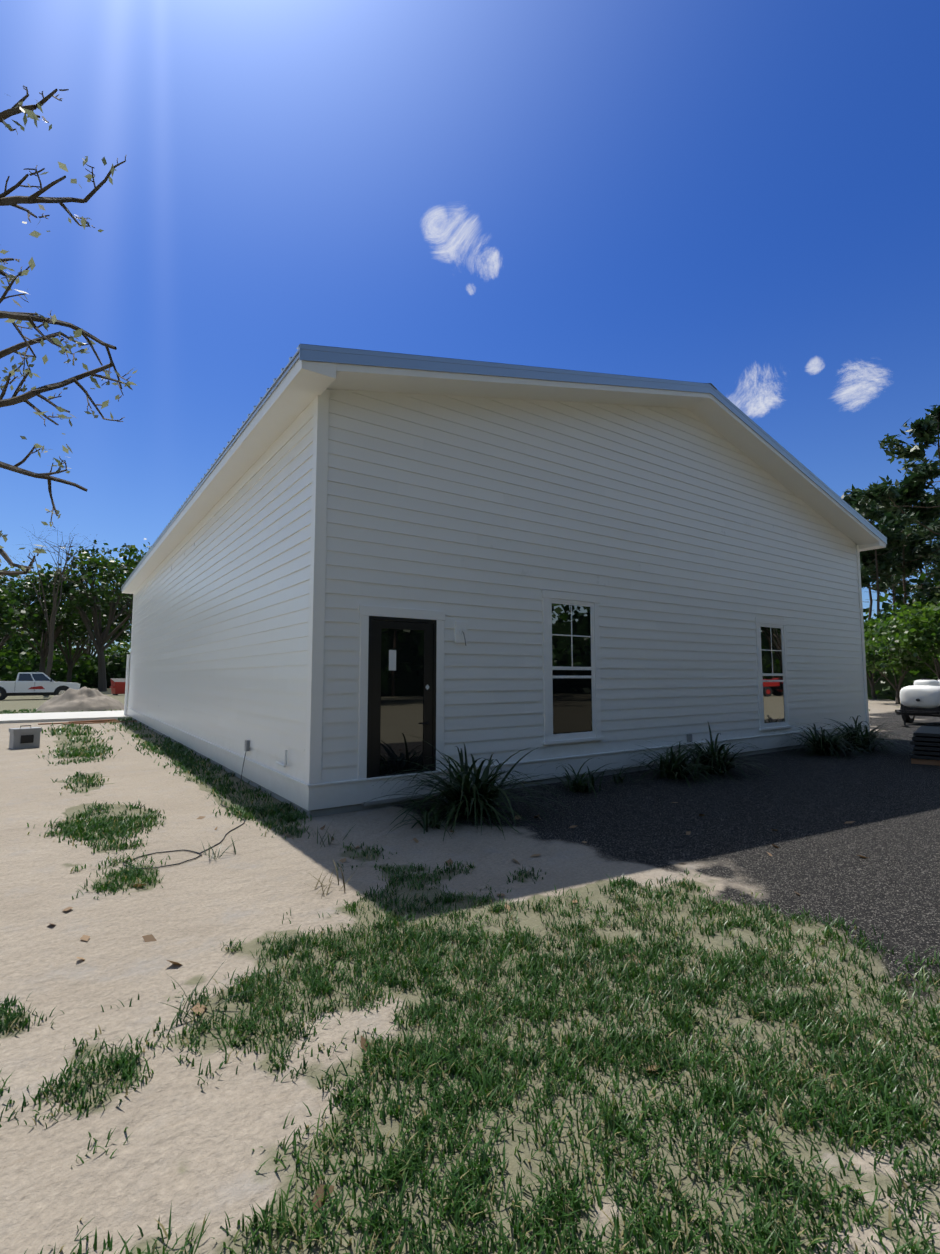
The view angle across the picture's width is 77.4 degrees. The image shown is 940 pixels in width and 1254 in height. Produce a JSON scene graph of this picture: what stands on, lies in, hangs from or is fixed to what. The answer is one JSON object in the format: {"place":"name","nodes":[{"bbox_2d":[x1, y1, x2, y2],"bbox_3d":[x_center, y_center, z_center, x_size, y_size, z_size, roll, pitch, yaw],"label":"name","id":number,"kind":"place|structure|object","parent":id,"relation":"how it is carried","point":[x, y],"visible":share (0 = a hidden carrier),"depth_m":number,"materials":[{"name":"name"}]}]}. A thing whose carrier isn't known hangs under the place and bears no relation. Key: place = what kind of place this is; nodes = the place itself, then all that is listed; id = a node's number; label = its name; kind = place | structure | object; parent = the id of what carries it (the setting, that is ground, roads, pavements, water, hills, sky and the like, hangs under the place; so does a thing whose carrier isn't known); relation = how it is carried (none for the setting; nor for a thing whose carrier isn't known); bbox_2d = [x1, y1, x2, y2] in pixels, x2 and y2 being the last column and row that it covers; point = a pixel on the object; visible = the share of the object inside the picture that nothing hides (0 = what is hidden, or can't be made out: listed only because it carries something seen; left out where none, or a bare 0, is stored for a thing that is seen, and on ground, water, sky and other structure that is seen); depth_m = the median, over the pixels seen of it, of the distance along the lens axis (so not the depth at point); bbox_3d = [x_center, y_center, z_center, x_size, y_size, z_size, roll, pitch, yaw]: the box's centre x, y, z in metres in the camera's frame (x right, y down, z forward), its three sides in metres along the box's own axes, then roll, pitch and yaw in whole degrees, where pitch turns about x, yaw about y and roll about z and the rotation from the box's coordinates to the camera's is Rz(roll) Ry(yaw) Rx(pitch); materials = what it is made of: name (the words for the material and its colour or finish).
{"place":"outdoors","nodes":[
{"label":"outdoors","id":0,"kind":"place"},
{"bbox_2d":[0,85,136,577],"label":"tree","id":1,"kind":"object","parent":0,"point":[14,201],"depth_m":3.45,"materials":[{"name":"brown plant"}]},
{"bbox_2d":[0,688,939,1253],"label":"ground","id":2,"kind":"structure","parent":0,"point":[190,1152],"depth_m":3.43,"materials":[{"name":"beige sand"}]},
{"bbox_2d":[0,582,38,641],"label":"oak tree","id":3,"kind":"object","parent":2,"relation":"on","point":[6,625],"depth_m":54.41,"materials":[{"name":"green plant"}]},
{"bbox_2d":[9,725,41,748],"bbox_3d":[-10.327,2.540,13.626,0.425,0.513,0.540,-4,-6,40],"label":"job box","id":4,"kind":"object","parent":2,"relation":"on","point":[24,737],"visible":1,"depth_m":13.49,"materials":[{"name":"grey plastic"}]},
{"bbox_2d":[0,561,73,649],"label":"oak tree","id":5,"kind":"object","parent":2,"relation":"on","point":[36,607],"depth_m":63.11,"materials":[{"name":"green plant"}]},
{"bbox_2d":[0,672,80,700],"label":"pickup truck","id":6,"kind":"object","parent":2,"relation":"on","point":[32,683],"visible":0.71,"depth_m":41.54,"materials":[{"name":"white paint"}]},
{"bbox_2d":[0,567,115,673],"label":"oak tree","id":7,"kind":"object","parent":2,"relation":"on","point":[68,623],"depth_m":71.24,"materials":[{"name":"green plant"}]},
{"bbox_2d":[11,525,104,695],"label":"tree","id":8,"kind":"object","parent":2,"relation":"on","point":[51,625],"visible":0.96,"depth_m":50.35,"materials":[{"name":"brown plant"}]},
{"bbox_2d":[0,637,130,687],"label":"bushes","id":9,"kind":"object","parent":2,"relation":"on","point":[84,673],"visible":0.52,"depth_m":82.03,"materials":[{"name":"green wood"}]},
{"bbox_2d":[0,710,130,723],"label":"slab pavement","id":10,"kind":"structure","parent":2,"relation":"on","point":[50,717],"depth_m":22.74,"materials":[{"name":"concrete"}]},
{"bbox_2d":[0,622,130,666],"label":"treeline","id":11,"kind":"object","parent":2,"relation":"on","point":[11,642],"visible":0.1,"depth_m":97.43,"materials":[{"name":"green plant"}]},
{"bbox_2d":[25,594,131,681],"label":"oak tree","id":12,"kind":"object","parent":2,"relation":"on","point":[38,635],"depth_m":78.33,"materials":[{"name":"green plant"}]},
{"bbox_2d":[36,687,127,712],"bbox_3d":[-18.827,3.497,28.652,3.000,1.174,3.800,-4,-6,37],"label":"sand pile","id":13,"kind":"object","parent":2,"relation":"on","point":[85,699],"visible":0.92,"depth_m":27.91,"materials":[{"name":"beige sand"}]},
{"bbox_2d":[22,538,149,690],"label":"oak tree","id":14,"kind":"object","parent":2,"relation":"on","point":[70,589],"depth_m":64.48,"materials":[{"name":"green plant"}]},
{"bbox_2d":[38,719,136,724],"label":"lumber boards","id":15,"kind":"object","parent":2,"relation":"on","point":[92,721],"visible":0.83,"depth_m":20.69,"materials":[{"name":"wood"}]},
{"bbox_2d":[61,600,131,661],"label":"oak tree","id":16,"kind":"object","parent":2,"relation":"on","point":[128,632],"depth_m":92.33,"materials":[{"name":"green plant"}]},
{"bbox_2d":[93,567,132,628],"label":"oak tree","id":17,"kind":"object","parent":2,"relation":"on","point":[122,617],"depth_m":77.59,"materials":[{"name":"green plant"}]},
{"bbox_2d":[110,678,128,694],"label":"red container","id":18,"kind":"object","parent":2,"relation":"on","point":[117,686],"visible":0.52,"depth_m":51.67,"materials":[{"name":"paint"}]},
{"bbox_2d":[122,752,245,868],"bbox_3d":[-2.950,1.989,7.041,0.721,0.500,4.066,1,-5,-8],"label":"extension cord","id":19,"kind":"object","parent":2,"relation":"on","point":[190,850],"visible":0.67,"depth_m":5.49,"materials":[{"name":"black plastic"}]},
{"bbox_2d":[158,962,250,1037],"bbox_3d":[-1.321,1.790,2.883,0.313,0.199,0.390,-4,-6,40],"label":"weed tuft","id":20,"kind":"object","parent":2,"relation":"on","point":[182,1011],"visible":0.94,"depth_m":2.87,"materials":[{"name":"green plant"}]},
{"bbox_2d":[198,836,237,859],"bbox_3d":[-2.306,2.018,5.418,0.372,0.171,0.398,1,-5,-17],"label":"weed tuft","id":21,"kind":"object","parent":2,"relation":"on","point":[213,856],"visible":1,"depth_m":5.38,"materials":[{"name":"green plant"}]},
{"bbox_2d":[300,860,358,898],"bbox_3d":[-1.120,1.931,4.567,0.382,0.203,0.365,-2,-5,25],"label":"weed tuft","id":22,"kind":"object","parent":2,"relation":"on","point":[344,883],"visible":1,"depth_m":4.54,"materials":[{"name":"green plant"}]},
{"bbox_2d":[317,822,354,846],"bbox_3d":[-1.315,2.043,5.854,0.446,0.196,0.452,3,-6,-35],"label":"weed tuft","id":23,"kind":"object","parent":2,"relation":"on","point":[329,843],"visible":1,"depth_m":5.78,"materials":[{"name":"green plant"}]},
{"bbox_2d":[362,793,438,805],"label":"step","id":24,"kind":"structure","parent":2,"relation":"on","point":[383,801],"depth_m":7.42,"materials":[{"name":"grey concrete"}]},
{"bbox_2d":[380,797,480,838],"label":"grass tuft","id":25,"kind":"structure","parent":2,"relation":"on","point":[431,821],"depth_m":6.40,"materials":[{"name":"green plant"}]},
{"bbox_2d":[48,802,866,1210],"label":"fallen leaves","id":26,"kind":"object","parent":2,"relation":"on","point":[202,1010],"visible":0.73,"depth_m":3.65,"materials":[{"name":"brown plant"}]},
{"bbox_2d":[367,735,588,840],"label":"bush","id":27,"kind":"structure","parent":2,"relation":"on","point":[475,792],"depth_m":6.86,"materials":[{"name":"green plant"}]},
{"bbox_2d":[132,389,855,816],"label":"building body","id":28,"kind":"structure","parent":2,"relation":"on","point":[352,807],"depth_m":9.10,"materials":[{"name":"paint"}]},
{"bbox_2d":[367,616,436,777],"bbox_3d":[-0.870,1.031,7.642,1.010,2.312,0.053,3,-6,-35],"label":"door","id":29,"kind":"structure","parent":28,"relation":"in","point":[402,703],"depth_m":7.66,"materials":[{"name":"black metal"}]},
{"bbox_2d":[389,650,428,689],"bbox_3d":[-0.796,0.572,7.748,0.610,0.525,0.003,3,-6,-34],"label":"door notice","id":30,"kind":"object","parent":29,"relation":"attached to","point":[392,659],"depth_m":7.62,"materials":[{"name":"white paper"}]},
{"bbox_2d":[124,628,691,766],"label":"wall fittings","id":31,"kind":"object","parent":28,"relation":"attached to","point":[461,632],"depth_m":11.06,"materials":[{"name":"white plastic"}]},
{"bbox_2d":[128,390,865,782],"bbox_3d":[-3.633,-0.871,14.238,12.184,6.643,25.741,14,-15,-71],"label":"siding","id":32,"kind":"object","parent":28,"relation":"attached to","point":[608,500],"visible":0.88,"depth_m":9.81,"materials":[{"name":"paint"}]},
{"bbox_2d":[122,359,885,810],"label":"trim","id":33,"kind":"structure","parent":28,"relation":"on","point":[296,401],"depth_m":8.97,"materials":[{"name":"paint"}]},
{"bbox_2d":[121,344,886,590],"bbox_3d":[-1.659,-2.920,20.278,16.135,2.127,22.020,3,-6,-35],"label":"metal roof","id":34,"kind":"object","parent":33,"relation":"on","point":[317,353],"visible":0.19,"depth_m":8.77,"materials":[{"name":"grey metal"}]},
{"bbox_2d":[552,603,784,733],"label":"window glass panes","id":35,"kind":"object","parent":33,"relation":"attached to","point":[572,705],"visible":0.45,"depth_m":9.57,"materials":[{"name":"clear glass"}]},
{"bbox_2d":[597,765,647,783],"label":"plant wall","id":36,"kind":"structure","parent":2,"relation":"on","point":[618,777],"depth_m":9.10,"materials":[{"name":"green plant"}]},
{"bbox_2d":[618,739,731,787],"bbox_3d":[3.333,2.124,9.537,1.925,0.654,1.862,-1,-5,14],"label":"plant","id":37,"kind":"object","parent":2,"relation":"on","point":[673,768],"depth_m":9.46,"materials":[{"name":"green plant"}]},
{"bbox_2d":[650,722,779,781],"bbox_3d":[4.263,2.102,10.155,2.110,0.802,2.182,-4,-6,37],"label":"plant","id":38,"kind":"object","parent":2,"relation":"on","point":[727,766],"depth_m":9.90,"materials":[{"name":"green plant"}]},
{"bbox_2d":[768,721,891,759],"bbox_3d":[7.524,2.337,12.434,2.363,0.718,2.198,-2,-5,20],"label":"plant","id":39,"kind":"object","parent":2,"relation":"on","point":[820,745],"depth_m":12.31,"materials":[{"name":"green plant"}]},
{"bbox_2d":[806,715,914,755],"bbox_3d":[8.718,2.388,13.143,2.700,0.734,2.605,1,-5,-8],"label":"plant","id":40,"kind":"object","parent":2,"relation":"on","point":[873,739],"depth_m":12.95,"materials":[{"name":"green plant"}]},
{"bbox_2d":[841,484,926,614],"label":"pine tree","id":41,"kind":"object","parent":2,"relation":"on","point":[911,539],"depth_m":50.20,"materials":[{"name":"green plant"}]},
{"bbox_2d":[863,618,907,698],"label":"young tree","id":42,"kind":"object","parent":2,"relation":"on","point":[867,623],"depth_m":42.47,"materials":[{"name":"green plant"}]},
{"bbox_2d":[850,404,939,587],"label":"pine tree","id":43,"kind":"object","parent":2,"relation":"on","point":[920,430],"depth_m":40.68,"materials":[{"name":"green plant"}]},
{"bbox_2d":[853,505,939,619],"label":"pine tree","id":44,"kind":"object","parent":2,"relation":"on","point":[917,564],"depth_m":55.69,"materials":[{"name":"green plant"}]},
{"bbox_2d":[860,474,939,609],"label":"pine tree","id":45,"kind":"object","parent":2,"relation":"on","point":[905,490],"depth_m":52.22,"materials":[{"name":"green plant"}]},
{"bbox_2d":[865,610,935,660],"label":"young tree","id":46,"kind":"object","parent":2,"relation":"on","point":[881,617],"visible":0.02,"depth_m":47.94,"materials":[{"name":"green plant"}]},
{"bbox_2d":[863,562,939,661],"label":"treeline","id":47,"kind":"object","parent":2,"relation":"on","point":[919,582],"depth_m":52.11,"materials":[{"name":"green plant"}]},
{"bbox_2d":[864,601,939,679],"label":"young tree","id":48,"kind":"object","parent":2,"relation":"on","point":[917,625],"depth_m":30.77,"materials":[{"name":"green plant"}]},
{"bbox_2d":[864,624,939,703],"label":"young tree","id":49,"kind":"object","parent":2,"relation":"on","point":[878,664],"depth_m":35.09,"materials":[{"name":"green plant"}]},
{"bbox_2d":[866,642,939,699],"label":"bushes","id":50,"kind":"object","parent":2,"relation":"on","point":[884,688],"visible":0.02,"depth_m":42.15,"materials":[{"name":"green plant"}]},
{"bbox_2d":[869,524,939,606],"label":"pine tree","id":51,"kind":"object","parent":2,"relation":"on","point":[888,585],"depth_m":78.52,"materials":[{"name":"green plant"}]},
{"bbox_2d":[871,537,939,602],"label":"pine tree","id":52,"kind":"object","parent":2,"relation":"on","point":[913,587],"depth_m":85.96,"materials":[{"name":"green plant"}]},
{"bbox_2d":[882,486,939,601],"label":"pine tree","id":53,"kind":"object","parent":2,"relation":"on","point":[924,523],"depth_m":58.44,"materials":[{"name":"green plant"}]},
{"bbox_2d":[889,574,939,612],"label":"oak tree","id":54,"kind":"object","parent":2,"relation":"on","point":[935,593],"depth_m":51.98,"materials":[{"name":"green plant"}]},
{"bbox_2d":[895,678,939,726],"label":"tank trailer","id":55,"kind":"object","parent":2,"relation":"on","point":[921,697],"visible":1,"depth_m":19.87,"materials":[{"name":"metal"}]},
{"bbox_2d":[910,726,939,765],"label":"panel stack","id":56,"kind":"object","parent":2,"relation":"on","point":[925,740],"visible":1,"depth_m":11.03,"materials":[{"name":"metal"}]},
{"bbox_2d":[922,601,939,649],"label":"young tree","id":57,"kind":"object","parent":2,"relation":"on","point":[932,637],"visible":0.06,"depth_m":35.13,"materials":[{"name":"green plant"}]},
{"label":"pine tree wood","id":58,"kind":"object","parent":2,"relation":"on","visible":0},
{"bbox_2d":[911,517,939,539],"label":"pine tree","id":59,"kind":"object","parent":58,"relation":"attached to","point":[936,525],"visible":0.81,"depth_m":46.39,"materials":[{"name":"green plant"}]},
{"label":"pine tree wood","id":60,"kind":"object","parent":2,"relation":"on","visible":0},
{"bbox_2d":[931,550,939,569],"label":"pine tree","id":61,"kind":"object","parent":60,"relation":"attached to","point":[936,559],"visible":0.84,"depth_m":53.08,"materials":[{"name":"green plant"}]},
{"bbox_2d":[0,708,939,1253],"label":"grass","id":62,"kind":"structure","parent":0,"point":[426,1056],"depth_m":2.49,"materials":[{"name":"green plant"}]},
{"bbox_2d":[0,0,939,655],"label":"sky","id":63,"kind":"structure","parent":0,"point":[741,198],"materials":[{"name":"blue"}]},
{"bbox_2d":[535,758,630,799],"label":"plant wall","id":64,"kind":"structure","parent":0,"point":[582,783],"depth_m":8.45,"materials":[{"name":"green plant"}]},
{"bbox_2d":[928,539,939,559],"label":"pine tree","id":65,"kind":"object","parent":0,"point":[938,541],"visible":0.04,"depth_m":66.05,"materials":[{"name":"green plant"}]}
]}

